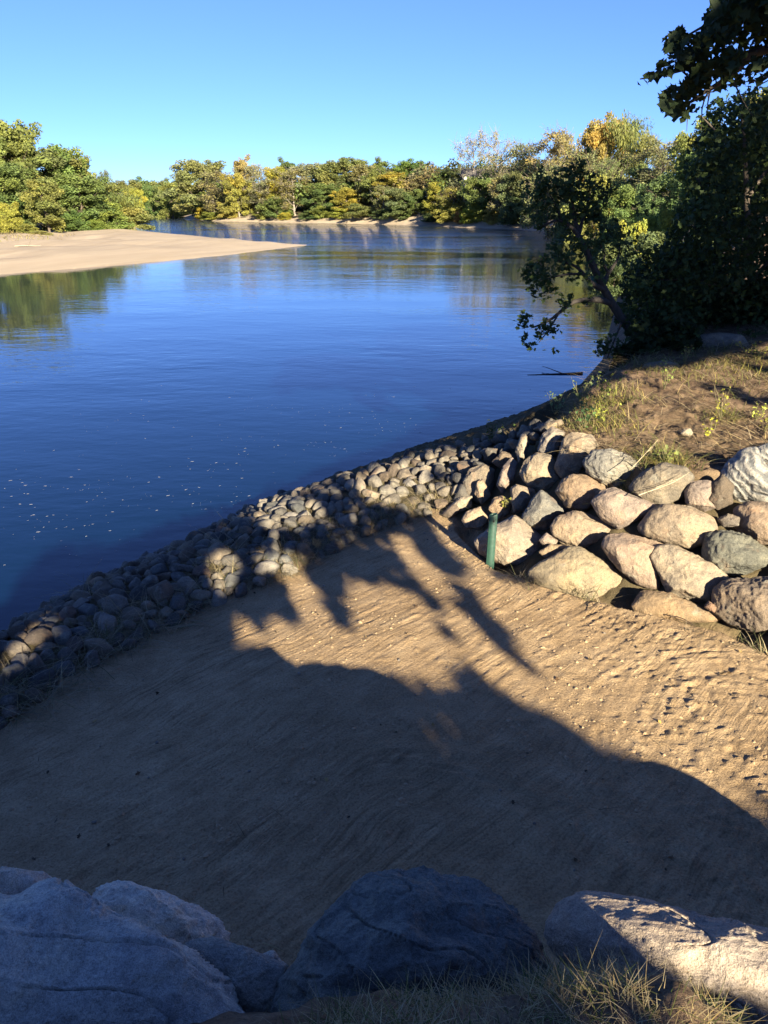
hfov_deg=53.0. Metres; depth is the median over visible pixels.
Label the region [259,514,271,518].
cobble
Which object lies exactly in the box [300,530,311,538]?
cobble
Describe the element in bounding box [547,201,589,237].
shrub
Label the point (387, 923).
boulder
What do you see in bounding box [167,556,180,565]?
cobble
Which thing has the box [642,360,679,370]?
boulder
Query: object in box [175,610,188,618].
cobble
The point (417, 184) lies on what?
tree
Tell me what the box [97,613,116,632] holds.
cobble
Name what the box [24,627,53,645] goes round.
cobble
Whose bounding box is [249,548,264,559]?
cobble
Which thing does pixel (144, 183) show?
tree
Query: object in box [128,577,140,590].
cobble
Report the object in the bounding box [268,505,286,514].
cobble
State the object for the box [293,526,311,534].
cobble
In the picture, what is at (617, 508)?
boulder
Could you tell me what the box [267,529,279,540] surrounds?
cobble
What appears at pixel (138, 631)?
cobble
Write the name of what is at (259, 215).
shrub
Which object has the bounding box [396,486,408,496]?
cobble
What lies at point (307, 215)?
shrub
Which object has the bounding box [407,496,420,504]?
cobble
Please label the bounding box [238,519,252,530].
cobble
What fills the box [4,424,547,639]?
cobbles
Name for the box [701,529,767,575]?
boulder
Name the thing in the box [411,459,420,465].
cobble
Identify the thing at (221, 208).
shrub
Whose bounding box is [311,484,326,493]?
cobble
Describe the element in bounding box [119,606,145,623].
cobble
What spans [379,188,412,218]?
tree
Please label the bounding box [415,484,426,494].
cobble
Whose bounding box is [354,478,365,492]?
cobble
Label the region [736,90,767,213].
tree
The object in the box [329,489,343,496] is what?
cobble
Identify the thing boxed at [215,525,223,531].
cobble
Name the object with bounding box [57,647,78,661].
cobble
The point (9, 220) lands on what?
shrub
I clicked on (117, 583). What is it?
cobble
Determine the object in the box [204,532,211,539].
cobble
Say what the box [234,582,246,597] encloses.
cobble
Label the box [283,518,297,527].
cobble
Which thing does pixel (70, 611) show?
cobble
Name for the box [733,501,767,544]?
boulder
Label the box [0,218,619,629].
river water
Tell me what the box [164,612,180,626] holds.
cobble
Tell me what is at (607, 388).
weed plant
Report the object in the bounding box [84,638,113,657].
cobble
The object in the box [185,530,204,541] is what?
cobble
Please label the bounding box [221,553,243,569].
cobble
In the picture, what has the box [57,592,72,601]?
cobble
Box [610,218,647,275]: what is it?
shrub
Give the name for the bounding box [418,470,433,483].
cobble
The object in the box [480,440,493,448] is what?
cobble
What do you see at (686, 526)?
boulder
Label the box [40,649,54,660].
cobble
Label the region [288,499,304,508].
cobble
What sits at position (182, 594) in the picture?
cobble
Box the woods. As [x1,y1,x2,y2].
[39,153,675,223]
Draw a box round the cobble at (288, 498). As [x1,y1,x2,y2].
[280,495,292,501]
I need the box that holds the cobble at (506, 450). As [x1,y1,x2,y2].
[499,448,509,453]
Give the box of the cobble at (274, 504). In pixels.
[266,501,278,506]
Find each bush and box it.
[610,311,703,368]
[652,235,728,306]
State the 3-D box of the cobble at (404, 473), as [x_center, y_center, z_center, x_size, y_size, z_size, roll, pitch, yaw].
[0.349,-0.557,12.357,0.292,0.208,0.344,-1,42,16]
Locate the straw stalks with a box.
[259,937,638,1023]
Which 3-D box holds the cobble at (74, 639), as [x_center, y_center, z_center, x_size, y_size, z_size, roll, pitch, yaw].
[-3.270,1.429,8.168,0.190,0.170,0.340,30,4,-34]
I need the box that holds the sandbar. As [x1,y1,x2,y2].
[0,229,304,273]
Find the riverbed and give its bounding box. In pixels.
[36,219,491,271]
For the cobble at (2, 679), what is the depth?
7.48 m
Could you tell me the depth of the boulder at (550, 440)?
10.52 m
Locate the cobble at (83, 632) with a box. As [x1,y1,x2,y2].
[70,626,90,635]
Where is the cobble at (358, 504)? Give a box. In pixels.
[355,501,365,509]
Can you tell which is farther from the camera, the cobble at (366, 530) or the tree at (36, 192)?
the tree at (36, 192)
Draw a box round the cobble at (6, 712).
[1,705,21,719]
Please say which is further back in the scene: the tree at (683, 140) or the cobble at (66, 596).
the tree at (683, 140)
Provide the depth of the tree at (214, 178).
331.80 m
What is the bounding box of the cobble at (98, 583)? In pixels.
[92,581,102,592]
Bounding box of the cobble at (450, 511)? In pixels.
[442,504,458,518]
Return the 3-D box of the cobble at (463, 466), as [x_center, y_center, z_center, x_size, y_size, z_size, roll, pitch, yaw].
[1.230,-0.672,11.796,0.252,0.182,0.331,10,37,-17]
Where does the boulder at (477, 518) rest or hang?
on the riverbank
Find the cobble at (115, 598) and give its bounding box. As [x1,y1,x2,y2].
[101,594,128,614]
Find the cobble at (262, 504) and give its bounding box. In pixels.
[257,501,267,510]
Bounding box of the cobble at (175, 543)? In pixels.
[170,540,186,550]
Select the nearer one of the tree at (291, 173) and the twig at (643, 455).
the twig at (643, 455)
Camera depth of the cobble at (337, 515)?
11.12 m
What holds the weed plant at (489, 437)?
on the riverbank
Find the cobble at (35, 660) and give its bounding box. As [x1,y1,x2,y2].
[28,653,46,672]
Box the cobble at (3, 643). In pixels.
[0,640,8,652]
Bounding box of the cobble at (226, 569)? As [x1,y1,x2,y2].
[221,566,234,577]
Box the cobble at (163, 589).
[147,580,173,603]
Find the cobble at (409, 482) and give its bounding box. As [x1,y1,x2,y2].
[403,478,417,486]
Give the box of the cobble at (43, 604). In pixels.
[40,601,51,608]
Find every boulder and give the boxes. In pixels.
[0,866,52,894]
[0,877,244,1023]
[92,880,230,944]
[185,936,288,1012]
[263,950,283,961]
[267,865,556,1012]
[447,496,472,512]
[461,507,488,529]
[462,464,494,503]
[474,479,490,504]
[474,515,541,566]
[488,495,511,519]
[492,451,516,468]
[496,457,517,493]
[510,484,534,512]
[516,433,529,461]
[519,452,558,490]
[521,490,566,530]
[528,546,621,598]
[533,419,563,430]
[537,426,564,455]
[539,533,557,545]
[539,544,568,557]
[544,890,767,1023]
[550,510,610,547]
[554,432,597,477]
[555,474,607,511]
[582,448,641,487]
[591,487,656,529]
[601,532,662,588]
[629,462,694,504]
[631,590,720,622]
[637,504,717,549]
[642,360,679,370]
[650,544,728,602]
[680,428,692,436]
[684,480,714,511]
[694,332,748,347]
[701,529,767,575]
[704,601,716,612]
[709,474,733,509]
[711,576,767,633]
[717,513,739,526]
[721,446,767,502]
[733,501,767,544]
[757,443,767,464]
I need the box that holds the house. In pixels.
[460,169,495,195]
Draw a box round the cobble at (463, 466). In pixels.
[456,460,472,473]
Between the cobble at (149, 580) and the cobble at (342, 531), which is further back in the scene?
the cobble at (342, 531)
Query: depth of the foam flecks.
16.23 m
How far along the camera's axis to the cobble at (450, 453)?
12.51 m
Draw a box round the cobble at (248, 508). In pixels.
[246,506,251,514]
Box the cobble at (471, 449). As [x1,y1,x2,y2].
[466,445,479,453]
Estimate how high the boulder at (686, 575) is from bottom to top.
0.568 m
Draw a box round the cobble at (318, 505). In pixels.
[312,501,328,511]
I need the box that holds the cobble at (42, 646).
[35,642,56,652]
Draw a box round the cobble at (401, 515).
[394,512,406,524]
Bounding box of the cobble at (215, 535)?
[209,531,226,542]
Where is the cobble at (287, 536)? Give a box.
[280,531,293,540]
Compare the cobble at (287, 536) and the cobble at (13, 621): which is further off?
the cobble at (287, 536)
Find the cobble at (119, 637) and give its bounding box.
[110,632,124,646]
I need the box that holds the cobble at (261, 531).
[251,526,268,536]
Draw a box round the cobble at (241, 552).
[234,548,249,558]
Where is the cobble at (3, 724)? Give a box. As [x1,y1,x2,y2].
[0,716,7,729]
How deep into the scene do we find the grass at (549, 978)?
2.25 m
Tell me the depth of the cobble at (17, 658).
7.80 m
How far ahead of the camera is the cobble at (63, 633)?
8.22 m
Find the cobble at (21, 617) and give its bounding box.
[16,614,25,620]
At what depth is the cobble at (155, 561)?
10.02 m
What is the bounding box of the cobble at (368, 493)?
[361,489,380,498]
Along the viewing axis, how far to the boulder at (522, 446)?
11.00 m
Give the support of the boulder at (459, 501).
on the riverbank
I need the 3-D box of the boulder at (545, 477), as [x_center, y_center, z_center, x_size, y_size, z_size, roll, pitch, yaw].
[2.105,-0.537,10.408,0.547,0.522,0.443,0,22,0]
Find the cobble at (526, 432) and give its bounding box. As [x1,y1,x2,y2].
[522,430,535,445]
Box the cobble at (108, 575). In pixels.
[105,573,113,578]
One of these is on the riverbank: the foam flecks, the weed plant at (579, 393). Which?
the weed plant at (579, 393)
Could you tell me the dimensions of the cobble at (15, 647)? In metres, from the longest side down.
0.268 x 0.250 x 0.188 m
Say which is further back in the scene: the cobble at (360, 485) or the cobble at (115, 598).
the cobble at (360, 485)
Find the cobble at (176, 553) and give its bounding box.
[170,550,181,556]
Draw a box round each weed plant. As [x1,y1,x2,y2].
[486,419,515,441]
[499,496,511,507]
[545,390,569,413]
[570,398,599,428]
[571,375,593,400]
[584,396,621,421]
[596,371,626,397]
[653,444,678,461]
[657,357,676,388]
[681,344,693,365]
[702,418,717,436]
[711,382,731,420]
[732,339,767,358]
[752,403,766,420]
[759,416,767,432]
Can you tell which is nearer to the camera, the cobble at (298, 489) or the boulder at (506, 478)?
the boulder at (506, 478)
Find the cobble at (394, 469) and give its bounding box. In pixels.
[387,463,400,476]
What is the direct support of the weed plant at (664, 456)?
on the riverbank
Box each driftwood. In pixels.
[14,242,40,246]
[530,366,582,374]
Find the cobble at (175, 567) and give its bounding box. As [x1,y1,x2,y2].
[169,563,187,571]
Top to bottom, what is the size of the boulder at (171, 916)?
0.419 m
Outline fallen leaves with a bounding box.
[31,525,767,924]
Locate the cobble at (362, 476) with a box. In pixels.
[355,471,368,482]
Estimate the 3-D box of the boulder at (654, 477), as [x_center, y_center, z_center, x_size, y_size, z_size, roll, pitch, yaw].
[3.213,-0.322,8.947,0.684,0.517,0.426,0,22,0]
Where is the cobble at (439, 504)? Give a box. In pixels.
[434,498,447,508]
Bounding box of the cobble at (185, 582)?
[177,576,197,592]
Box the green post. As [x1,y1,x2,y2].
[486,513,497,569]
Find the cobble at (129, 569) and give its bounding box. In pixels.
[124,566,135,571]
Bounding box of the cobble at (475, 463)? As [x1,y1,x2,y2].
[472,460,489,466]
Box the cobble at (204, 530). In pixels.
[200,528,214,532]
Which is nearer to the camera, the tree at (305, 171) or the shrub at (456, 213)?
the shrub at (456, 213)
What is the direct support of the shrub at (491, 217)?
on the shore
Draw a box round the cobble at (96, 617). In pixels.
[93,611,104,622]
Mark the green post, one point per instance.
(491, 540)
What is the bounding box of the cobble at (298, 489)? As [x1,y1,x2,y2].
[290,487,304,494]
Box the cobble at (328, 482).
[321,478,334,486]
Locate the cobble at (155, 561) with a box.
[148,558,165,566]
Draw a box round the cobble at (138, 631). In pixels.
[127,626,143,641]
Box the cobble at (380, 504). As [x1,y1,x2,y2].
[371,502,385,509]
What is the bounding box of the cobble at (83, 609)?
[78,603,98,615]
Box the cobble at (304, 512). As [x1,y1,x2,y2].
[297,510,311,519]
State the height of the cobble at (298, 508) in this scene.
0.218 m
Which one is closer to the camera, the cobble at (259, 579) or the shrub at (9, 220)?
the cobble at (259, 579)
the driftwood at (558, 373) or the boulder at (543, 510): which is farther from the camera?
the driftwood at (558, 373)
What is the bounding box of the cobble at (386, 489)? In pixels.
[379,484,395,496]
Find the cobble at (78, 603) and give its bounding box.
[72,597,89,609]
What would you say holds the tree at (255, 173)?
on the shore
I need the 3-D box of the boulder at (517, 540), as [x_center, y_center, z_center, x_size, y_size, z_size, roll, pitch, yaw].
[1.604,0.355,9.820,0.847,0.635,0.543,11,24,27]
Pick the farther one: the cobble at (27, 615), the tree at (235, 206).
the tree at (235, 206)
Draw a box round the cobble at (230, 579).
[224,573,240,590]
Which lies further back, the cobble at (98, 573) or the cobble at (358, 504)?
the cobble at (358, 504)
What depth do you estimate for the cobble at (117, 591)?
9.18 m
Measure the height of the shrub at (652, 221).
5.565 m
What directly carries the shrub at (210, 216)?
on the shore
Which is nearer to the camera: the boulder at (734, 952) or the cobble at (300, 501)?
the boulder at (734, 952)
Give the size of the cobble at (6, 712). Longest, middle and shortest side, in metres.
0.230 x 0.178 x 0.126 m
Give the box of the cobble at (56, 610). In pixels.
[51,606,66,615]
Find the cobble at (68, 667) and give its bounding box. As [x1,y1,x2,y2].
[51,660,75,677]
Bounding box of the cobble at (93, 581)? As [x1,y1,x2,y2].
[89,576,102,586]
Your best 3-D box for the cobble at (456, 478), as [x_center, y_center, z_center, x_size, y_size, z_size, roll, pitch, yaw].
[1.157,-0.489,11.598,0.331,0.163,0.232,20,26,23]
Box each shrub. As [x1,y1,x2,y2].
[0,201,24,232]
[15,223,38,232]
[30,230,53,235]
[60,210,90,231]
[73,198,135,229]
[86,219,104,229]
[110,204,155,230]
[194,206,205,219]
[198,212,218,220]
[216,202,242,218]
[250,203,276,219]
[255,196,293,217]
[277,211,292,219]
[298,209,319,219]
[310,205,328,218]
[325,206,347,218]
[340,203,374,218]
[368,210,386,218]
[380,204,409,219]
[421,212,442,221]
[430,201,467,222]
[453,210,465,224]
[459,208,471,223]
[461,203,489,222]
[482,208,500,224]
[497,196,551,225]
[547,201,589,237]
[583,216,621,262]
[586,235,633,295]
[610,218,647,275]
[615,207,670,239]
[616,231,670,287]
[649,202,694,240]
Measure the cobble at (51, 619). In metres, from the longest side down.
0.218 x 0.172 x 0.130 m
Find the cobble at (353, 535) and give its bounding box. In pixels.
[345,533,355,541]
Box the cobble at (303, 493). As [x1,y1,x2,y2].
[299,490,310,496]
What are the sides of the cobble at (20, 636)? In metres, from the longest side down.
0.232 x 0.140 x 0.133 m
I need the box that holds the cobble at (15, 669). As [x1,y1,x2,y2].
[2,663,31,683]
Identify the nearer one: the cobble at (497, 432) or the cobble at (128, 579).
the cobble at (128, 579)
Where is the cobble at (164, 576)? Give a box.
[156,572,170,581]
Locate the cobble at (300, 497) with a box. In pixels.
[293,496,304,500]
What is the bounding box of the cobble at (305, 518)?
[297,515,315,523]
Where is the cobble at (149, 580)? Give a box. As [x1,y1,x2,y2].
[140,575,158,588]
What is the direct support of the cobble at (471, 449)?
on the riverbank
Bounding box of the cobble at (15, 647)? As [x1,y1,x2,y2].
[6,640,30,657]
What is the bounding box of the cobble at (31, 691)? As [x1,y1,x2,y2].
[23,688,46,703]
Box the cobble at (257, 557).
[242,553,263,566]
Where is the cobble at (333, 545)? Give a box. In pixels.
[324,541,342,554]
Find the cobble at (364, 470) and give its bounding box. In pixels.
[358,468,368,475]
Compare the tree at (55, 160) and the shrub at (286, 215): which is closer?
the tree at (55, 160)
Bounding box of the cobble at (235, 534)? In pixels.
[226,532,242,542]
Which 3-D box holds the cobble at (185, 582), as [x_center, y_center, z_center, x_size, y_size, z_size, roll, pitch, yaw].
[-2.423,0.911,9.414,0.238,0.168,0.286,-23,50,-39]
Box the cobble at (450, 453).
[440,450,456,457]
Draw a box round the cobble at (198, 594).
[190,589,212,601]
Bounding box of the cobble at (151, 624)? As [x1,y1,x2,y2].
[147,620,159,632]
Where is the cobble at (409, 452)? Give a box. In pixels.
[403,448,414,458]
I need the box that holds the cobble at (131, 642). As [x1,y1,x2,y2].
[119,638,136,650]
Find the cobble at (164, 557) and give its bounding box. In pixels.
[153,554,168,562]
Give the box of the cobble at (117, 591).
[108,588,127,597]
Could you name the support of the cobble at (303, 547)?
on the riverbank
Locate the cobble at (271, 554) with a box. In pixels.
[263,548,278,561]
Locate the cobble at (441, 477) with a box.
[437,472,450,481]
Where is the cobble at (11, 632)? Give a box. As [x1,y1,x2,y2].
[6,625,27,638]
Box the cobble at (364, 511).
[359,508,371,515]
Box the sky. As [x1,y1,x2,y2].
[0,0,767,184]
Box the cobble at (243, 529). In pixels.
[237,526,252,535]
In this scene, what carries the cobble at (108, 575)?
on the riverbank
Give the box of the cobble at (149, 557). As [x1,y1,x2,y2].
[146,553,164,561]
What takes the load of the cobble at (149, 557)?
on the riverbank
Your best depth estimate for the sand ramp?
6.26 m
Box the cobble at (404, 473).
[397,468,414,478]
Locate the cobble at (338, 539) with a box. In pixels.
[329,536,339,543]
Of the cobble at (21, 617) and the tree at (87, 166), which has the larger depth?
the tree at (87, 166)
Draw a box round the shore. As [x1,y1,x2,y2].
[0,191,767,303]
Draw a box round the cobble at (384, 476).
[379,471,389,481]
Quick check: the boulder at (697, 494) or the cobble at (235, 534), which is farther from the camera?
the cobble at (235, 534)
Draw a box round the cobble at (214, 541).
[210,539,222,544]
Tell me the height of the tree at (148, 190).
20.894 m
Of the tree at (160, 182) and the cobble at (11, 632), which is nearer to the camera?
the cobble at (11, 632)
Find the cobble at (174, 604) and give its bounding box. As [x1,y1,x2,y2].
[169,595,186,611]
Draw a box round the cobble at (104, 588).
[91,581,112,601]
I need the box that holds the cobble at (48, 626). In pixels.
[38,623,56,631]
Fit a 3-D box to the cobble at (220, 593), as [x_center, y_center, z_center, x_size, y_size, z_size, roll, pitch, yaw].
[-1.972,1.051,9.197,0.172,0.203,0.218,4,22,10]
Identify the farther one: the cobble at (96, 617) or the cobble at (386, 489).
the cobble at (386, 489)
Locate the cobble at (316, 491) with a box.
[314,487,323,495]
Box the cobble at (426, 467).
[419,465,434,473]
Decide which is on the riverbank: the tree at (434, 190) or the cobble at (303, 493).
the cobble at (303, 493)
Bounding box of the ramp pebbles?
[92,524,725,938]
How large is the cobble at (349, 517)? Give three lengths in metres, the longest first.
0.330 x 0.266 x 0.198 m
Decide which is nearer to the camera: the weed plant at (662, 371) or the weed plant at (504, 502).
the weed plant at (504, 502)
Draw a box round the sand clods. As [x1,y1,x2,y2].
[0,515,767,962]
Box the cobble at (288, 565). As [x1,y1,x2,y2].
[281,563,297,575]
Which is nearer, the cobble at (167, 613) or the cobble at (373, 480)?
the cobble at (167, 613)
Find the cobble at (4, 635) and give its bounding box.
[0,631,8,639]
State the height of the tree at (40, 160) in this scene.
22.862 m
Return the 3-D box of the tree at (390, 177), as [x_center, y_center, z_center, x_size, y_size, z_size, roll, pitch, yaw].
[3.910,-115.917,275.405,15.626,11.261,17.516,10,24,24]
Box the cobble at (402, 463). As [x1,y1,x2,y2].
[398,459,407,468]
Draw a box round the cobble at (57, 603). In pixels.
[53,600,65,607]
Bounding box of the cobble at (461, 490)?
[453,484,469,500]
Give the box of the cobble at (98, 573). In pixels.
[86,571,105,583]
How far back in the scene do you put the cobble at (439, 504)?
11.35 m
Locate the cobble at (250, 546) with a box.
[247,544,260,550]
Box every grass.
[0,472,767,753]
[261,936,766,1023]
[524,331,767,503]
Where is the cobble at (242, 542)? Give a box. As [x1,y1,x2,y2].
[230,537,248,548]
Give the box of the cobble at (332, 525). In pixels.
[326,523,337,530]
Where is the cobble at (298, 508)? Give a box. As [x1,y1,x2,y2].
[290,503,305,513]
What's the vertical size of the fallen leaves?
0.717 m
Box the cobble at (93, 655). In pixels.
[84,650,99,668]
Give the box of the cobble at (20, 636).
[15,631,26,642]
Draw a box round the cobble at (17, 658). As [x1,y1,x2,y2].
[11,653,28,666]
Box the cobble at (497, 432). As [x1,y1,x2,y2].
[495,428,506,436]
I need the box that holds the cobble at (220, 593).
[211,589,227,606]
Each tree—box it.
[0,118,42,209]
[0,136,52,203]
[0,161,38,230]
[10,146,87,229]
[16,176,66,232]
[39,143,107,216]
[42,173,114,225]
[81,155,97,179]
[82,179,141,224]
[95,169,113,200]
[107,183,128,205]
[114,178,147,209]
[123,188,147,209]
[129,176,155,213]
[142,184,169,217]
[145,177,177,217]
[148,181,189,217]
[155,158,226,216]
[169,173,197,196]
[196,169,233,210]
[219,172,254,216]
[231,154,254,212]
[239,161,269,212]
[245,176,283,211]
[254,165,294,208]
[271,167,310,215]
[277,157,295,182]
[285,162,317,208]
[298,182,343,214]
[301,161,346,192]
[326,157,363,201]
[329,187,361,213]
[338,163,379,201]
[354,167,390,206]
[362,156,390,171]
[368,185,397,210]
[371,171,406,202]
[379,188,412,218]
[389,158,426,190]
[398,189,428,216]
[406,175,427,194]
[422,168,461,190]
[422,182,448,212]
[433,185,466,212]
[450,127,493,184]
[457,173,505,218]
[477,127,520,202]
[486,171,514,218]
[489,138,549,190]
[494,170,537,216]
[512,140,674,379]
[517,158,576,235]
[522,123,585,200]
[544,146,615,228]
[546,130,581,198]
[561,174,622,243]
[573,118,615,230]
[583,157,633,210]
[594,108,654,206]
[594,111,634,169]
[595,184,645,240]
[611,161,661,219]
[618,86,767,337]
[618,135,680,197]
[624,128,663,185]
[635,172,688,228]
[638,0,767,129]
[661,120,722,239]
[672,150,763,236]
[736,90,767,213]
[736,117,767,202]
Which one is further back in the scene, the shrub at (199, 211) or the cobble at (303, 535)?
the shrub at (199, 211)
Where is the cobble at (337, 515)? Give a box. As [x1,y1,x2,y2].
[334,513,344,518]
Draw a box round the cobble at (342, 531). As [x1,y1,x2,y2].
[332,528,345,537]
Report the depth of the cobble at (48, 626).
8.41 m
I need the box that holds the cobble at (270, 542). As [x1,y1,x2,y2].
[260,537,281,554]
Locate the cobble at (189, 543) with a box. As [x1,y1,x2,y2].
[179,540,194,549]
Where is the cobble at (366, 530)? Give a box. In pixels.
[360,525,370,537]
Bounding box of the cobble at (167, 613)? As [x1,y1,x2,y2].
[157,607,172,617]
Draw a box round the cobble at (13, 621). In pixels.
[9,617,17,627]
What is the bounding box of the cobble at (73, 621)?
[63,617,77,627]
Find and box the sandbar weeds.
[0,229,74,241]
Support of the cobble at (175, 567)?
on the riverbank
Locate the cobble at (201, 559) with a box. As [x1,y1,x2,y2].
[195,556,208,564]
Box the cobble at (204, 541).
[195,539,210,546]
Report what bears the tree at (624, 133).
on the shore
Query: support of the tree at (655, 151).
on the shore
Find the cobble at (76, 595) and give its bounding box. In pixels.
[70,590,91,601]
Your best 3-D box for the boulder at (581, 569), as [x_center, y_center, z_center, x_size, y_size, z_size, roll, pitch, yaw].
[2.351,0.740,8.992,1.319,0.642,0.506,3,22,8]
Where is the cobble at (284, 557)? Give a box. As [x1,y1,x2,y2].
[278,554,293,564]
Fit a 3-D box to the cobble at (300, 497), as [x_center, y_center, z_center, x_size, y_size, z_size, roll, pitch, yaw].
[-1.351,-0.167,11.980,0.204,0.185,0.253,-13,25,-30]
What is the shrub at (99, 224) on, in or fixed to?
on the sandbar
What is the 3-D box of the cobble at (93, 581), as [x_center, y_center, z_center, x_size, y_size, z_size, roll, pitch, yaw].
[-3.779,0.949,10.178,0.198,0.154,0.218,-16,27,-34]
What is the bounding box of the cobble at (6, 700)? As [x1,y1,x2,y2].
[0,693,18,708]
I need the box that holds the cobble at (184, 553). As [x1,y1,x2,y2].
[178,547,196,562]
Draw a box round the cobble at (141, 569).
[131,564,150,575]
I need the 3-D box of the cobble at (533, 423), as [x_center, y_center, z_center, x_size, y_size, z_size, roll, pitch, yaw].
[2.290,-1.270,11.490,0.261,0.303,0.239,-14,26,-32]
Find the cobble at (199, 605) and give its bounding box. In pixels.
[189,601,203,611]
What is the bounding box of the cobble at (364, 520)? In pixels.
[358,515,370,525]
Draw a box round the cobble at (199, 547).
[193,545,208,550]
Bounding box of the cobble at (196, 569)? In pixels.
[192,565,211,578]
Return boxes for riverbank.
[0,234,767,1023]
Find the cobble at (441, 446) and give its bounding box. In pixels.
[437,444,444,450]
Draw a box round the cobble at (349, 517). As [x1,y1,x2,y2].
[336,513,357,528]
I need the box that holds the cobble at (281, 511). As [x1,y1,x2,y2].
[274,507,286,515]
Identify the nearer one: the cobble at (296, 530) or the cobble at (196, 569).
the cobble at (196, 569)
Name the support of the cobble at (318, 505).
on the riverbank
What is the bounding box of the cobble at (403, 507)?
[395,503,411,514]
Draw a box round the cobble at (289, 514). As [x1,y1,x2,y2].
[284,511,298,516]
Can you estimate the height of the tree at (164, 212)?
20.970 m
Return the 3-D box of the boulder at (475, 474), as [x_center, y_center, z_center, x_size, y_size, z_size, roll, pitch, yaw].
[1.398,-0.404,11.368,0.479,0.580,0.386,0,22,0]
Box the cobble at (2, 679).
[0,675,7,689]
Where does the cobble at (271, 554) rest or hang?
on the riverbank
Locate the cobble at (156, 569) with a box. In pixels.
[150,563,169,574]
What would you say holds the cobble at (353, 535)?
on the riverbank
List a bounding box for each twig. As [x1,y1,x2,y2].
[630,440,657,469]
[638,473,687,495]
[670,615,694,625]
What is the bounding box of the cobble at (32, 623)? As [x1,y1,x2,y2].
[24,619,44,630]
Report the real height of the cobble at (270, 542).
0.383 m
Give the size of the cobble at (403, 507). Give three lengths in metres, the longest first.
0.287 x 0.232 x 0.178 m
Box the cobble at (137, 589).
[127,585,149,600]
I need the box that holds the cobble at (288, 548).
[282,543,295,554]
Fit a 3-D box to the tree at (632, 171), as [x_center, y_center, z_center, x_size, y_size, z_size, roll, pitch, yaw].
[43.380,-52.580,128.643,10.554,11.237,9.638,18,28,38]
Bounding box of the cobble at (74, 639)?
[65,635,83,654]
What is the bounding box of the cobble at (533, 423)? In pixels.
[528,419,543,436]
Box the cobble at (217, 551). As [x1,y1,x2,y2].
[207,542,231,562]
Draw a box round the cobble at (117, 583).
[111,580,126,590]
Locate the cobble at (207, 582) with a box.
[202,578,212,589]
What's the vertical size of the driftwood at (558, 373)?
0.160 m
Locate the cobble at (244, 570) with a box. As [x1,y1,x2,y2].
[232,566,253,582]
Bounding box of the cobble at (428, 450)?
[424,449,434,453]
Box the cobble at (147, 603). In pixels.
[140,601,156,610]
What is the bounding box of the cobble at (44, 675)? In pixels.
[26,669,57,690]
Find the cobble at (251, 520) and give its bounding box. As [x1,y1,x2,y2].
[243,516,256,525]
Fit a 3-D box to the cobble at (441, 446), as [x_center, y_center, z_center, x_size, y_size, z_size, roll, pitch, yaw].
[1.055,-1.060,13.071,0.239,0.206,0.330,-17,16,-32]
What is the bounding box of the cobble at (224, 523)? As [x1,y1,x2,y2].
[215,519,230,527]
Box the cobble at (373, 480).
[367,474,382,487]
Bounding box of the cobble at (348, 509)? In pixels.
[343,504,359,513]
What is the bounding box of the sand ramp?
[0,516,767,978]
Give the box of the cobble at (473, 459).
[468,458,481,465]
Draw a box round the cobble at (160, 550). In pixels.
[156,548,166,553]
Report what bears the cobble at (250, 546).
on the riverbank
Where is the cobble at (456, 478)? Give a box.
[451,473,464,483]
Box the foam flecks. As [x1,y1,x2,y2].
[4,389,529,554]
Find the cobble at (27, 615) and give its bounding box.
[23,612,34,621]
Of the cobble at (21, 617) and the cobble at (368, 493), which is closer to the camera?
the cobble at (21, 617)
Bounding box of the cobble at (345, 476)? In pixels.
[338,473,349,480]
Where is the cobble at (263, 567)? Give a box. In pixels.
[252,560,279,577]
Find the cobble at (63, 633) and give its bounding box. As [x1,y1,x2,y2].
[52,625,71,645]
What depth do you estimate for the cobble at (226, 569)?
9.67 m
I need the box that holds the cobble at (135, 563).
[128,561,140,566]
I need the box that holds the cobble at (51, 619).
[44,615,58,623]
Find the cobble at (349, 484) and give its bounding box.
[344,478,355,491]
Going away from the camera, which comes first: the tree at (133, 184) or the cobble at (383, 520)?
the cobble at (383, 520)
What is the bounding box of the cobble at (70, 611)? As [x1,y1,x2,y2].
[58,606,76,621]
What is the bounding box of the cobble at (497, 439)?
[491,434,507,444]
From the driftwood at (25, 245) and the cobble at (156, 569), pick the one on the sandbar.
the driftwood at (25, 245)
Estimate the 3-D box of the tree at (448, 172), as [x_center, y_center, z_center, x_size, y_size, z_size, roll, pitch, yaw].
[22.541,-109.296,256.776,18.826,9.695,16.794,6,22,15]
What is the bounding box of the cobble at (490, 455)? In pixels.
[483,448,498,463]
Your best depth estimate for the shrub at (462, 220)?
229.21 m
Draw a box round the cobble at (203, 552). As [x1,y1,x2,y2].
[196,548,208,556]
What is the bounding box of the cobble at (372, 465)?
[367,461,380,474]
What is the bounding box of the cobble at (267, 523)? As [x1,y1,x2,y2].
[253,519,274,529]
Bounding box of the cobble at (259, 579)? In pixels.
[252,576,265,586]
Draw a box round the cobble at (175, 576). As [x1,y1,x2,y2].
[171,572,185,580]
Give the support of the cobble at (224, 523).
on the riverbank
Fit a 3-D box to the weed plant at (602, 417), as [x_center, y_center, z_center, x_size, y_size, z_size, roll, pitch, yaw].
[3.045,-1.429,10.837,0.490,0.341,0.476,-15,26,-33]
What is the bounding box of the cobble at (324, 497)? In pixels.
[314,494,329,501]
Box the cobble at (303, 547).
[296,543,313,561]
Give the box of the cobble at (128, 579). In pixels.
[125,574,141,583]
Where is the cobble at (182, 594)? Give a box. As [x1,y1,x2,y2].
[172,592,188,601]
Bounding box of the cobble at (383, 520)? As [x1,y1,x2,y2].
[377,519,387,525]
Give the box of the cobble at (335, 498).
[330,494,343,502]

